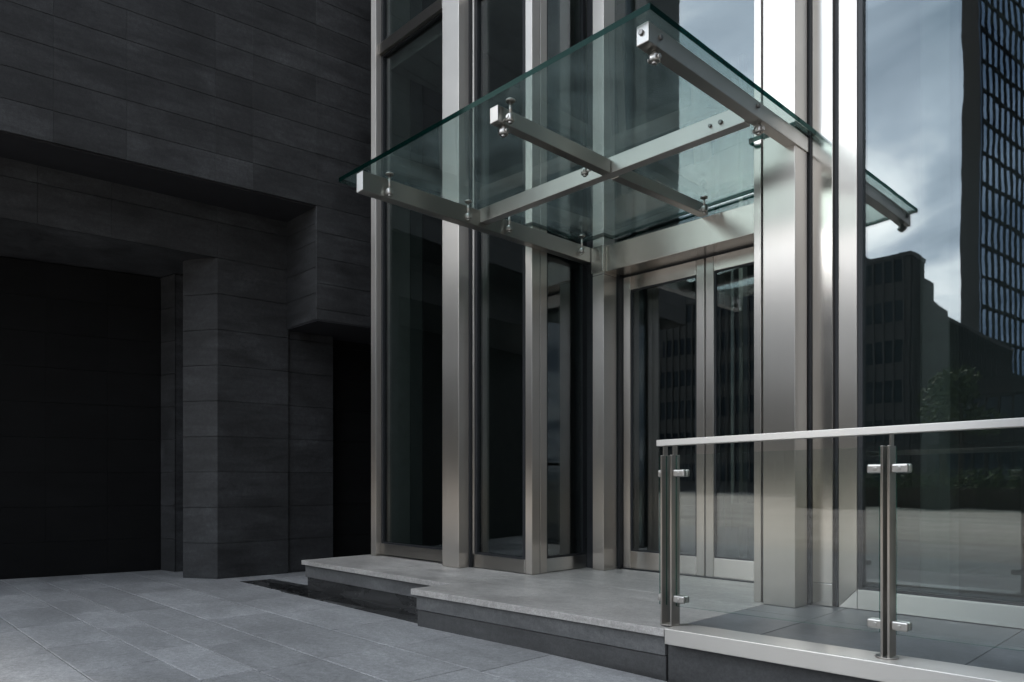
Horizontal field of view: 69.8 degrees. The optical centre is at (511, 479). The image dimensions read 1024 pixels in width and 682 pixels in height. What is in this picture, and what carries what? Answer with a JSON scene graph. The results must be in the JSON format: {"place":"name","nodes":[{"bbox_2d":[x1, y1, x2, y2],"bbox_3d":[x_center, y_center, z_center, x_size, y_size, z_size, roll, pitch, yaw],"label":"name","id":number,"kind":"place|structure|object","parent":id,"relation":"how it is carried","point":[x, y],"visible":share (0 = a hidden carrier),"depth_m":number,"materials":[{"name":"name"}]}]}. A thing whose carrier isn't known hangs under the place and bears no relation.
{"place":"outdoors","nodes":[
{"label":"outdoors","id":0,"kind":"place"},
{"bbox_2d":[0,570,666,681],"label":"pavement","id":1,"kind":"structure","parent":0,"point":[154,626],"depth_m":5.07,"materials":[{"name":"grey stone"}]},
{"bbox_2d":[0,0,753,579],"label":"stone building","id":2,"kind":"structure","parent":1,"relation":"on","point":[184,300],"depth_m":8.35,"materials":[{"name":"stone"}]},
{"bbox_2d":[301,554,1023,681],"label":"entrance platform","id":3,"kind":"structure","parent":1,"relation":"on","point":[608,618],"depth_m":4.69,"materials":[{"name":"grey stone"}]},
{"bbox_2d":[371,0,1023,628],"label":"glass building","id":4,"kind":"structure","parent":3,"relation":"on","point":[529,406],"depth_m":6.82,"materials":[{"name":"metal"}]},
{"bbox_2d":[381,0,387,41],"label":"window frame","id":5,"kind":"structure","parent":4,"relation":"in","point":[384,3],"depth_m":8.04,"materials":[{"name":"metal"}]},
{"bbox_2d":[380,12,441,561],"bbox_3d":[-0.988,-1.915,7.628,0.092,5.451,1.210,0,0,-44],"label":"window frame","id":6,"kind":"structure","parent":4,"relation":"in","point":[433,553],"depth_m":8.03,"materials":[{"name":"metal"}]},
{"bbox_2d":[472,0,525,572],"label":"window frame","id":7,"kind":"structure","parent":4,"relation":"in","point":[511,563],"depth_m":6.95,"materials":[{"name":"metal"}]},
{"bbox_2d":[547,0,585,571],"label":"window frame","id":8,"kind":"structure","parent":4,"relation":"in","point":[572,560],"depth_m":6.91,"materials":[{"name":"metal"}]},
{"bbox_2d":[339,3,814,264],"bbox_3d":[0.560,-2.163,5.346,2.525,0.300,2.722,0,0,-44],"label":"canopy frame","id":9,"kind":"object","parent":4,"relation":"attached to","point":[656,44],"visible":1,"depth_m":4.86,"materials":[{"name":"metal"}]},
{"bbox_2d":[624,259,705,575],"bbox_3d":[1.356,-0.533,6.569,0.050,2.703,0.853,0,0,-44],"label":"door","id":10,"kind":"structure","parent":4,"relation":"in","point":[693,564],"depth_m":6.47,"materials":[{"name":"metal"}]},
{"bbox_2d":[706,246,753,580],"bbox_3d":[1.959,-0.533,5.946,0.050,2.703,0.853,0,0,-44],"label":"door","id":11,"kind":"structure","parent":4,"relation":"in","point":[716,566],"depth_m":6.19,"materials":[{"name":"metal"}]},
{"bbox_2d":[725,269,753,526],"bbox_3d":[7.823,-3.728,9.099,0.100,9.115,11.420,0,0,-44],"label":"door","id":12,"kind":"structure","parent":4,"relation":"in","point":[731,508],"depth_m":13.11,"materials":[{"name":"metal"}]},
{"bbox_2d":[839,0,1023,628],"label":"window frame","id":13,"kind":"structure","parent":4,"relation":"in","point":[854,593],"depth_m":4.71,"materials":[{"name":"metal"}]},
{"bbox_2d":[656,417,1023,681],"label":"glass balustrade","id":14,"kind":"object","parent":3,"relation":"on","point":[886,663],"visible":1,"depth_m":3.42,"materials":[{"name":"metal"}]},
{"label":"pavement bed","id":15,"kind":"structure","parent":0,"visible":0},
{"bbox_2d":[240,579,417,622],"bbox_3d":[-1.683,1.129,6.996,0.400,0.031,3.330,0,0,-44],"label":"wet granite strip","id":16,"kind":"object","parent":15,"relation":"on","point":[393,611],"visible":0.55,"depth_m":6.84,"materials":[{"name":"black stone"}]}
]}

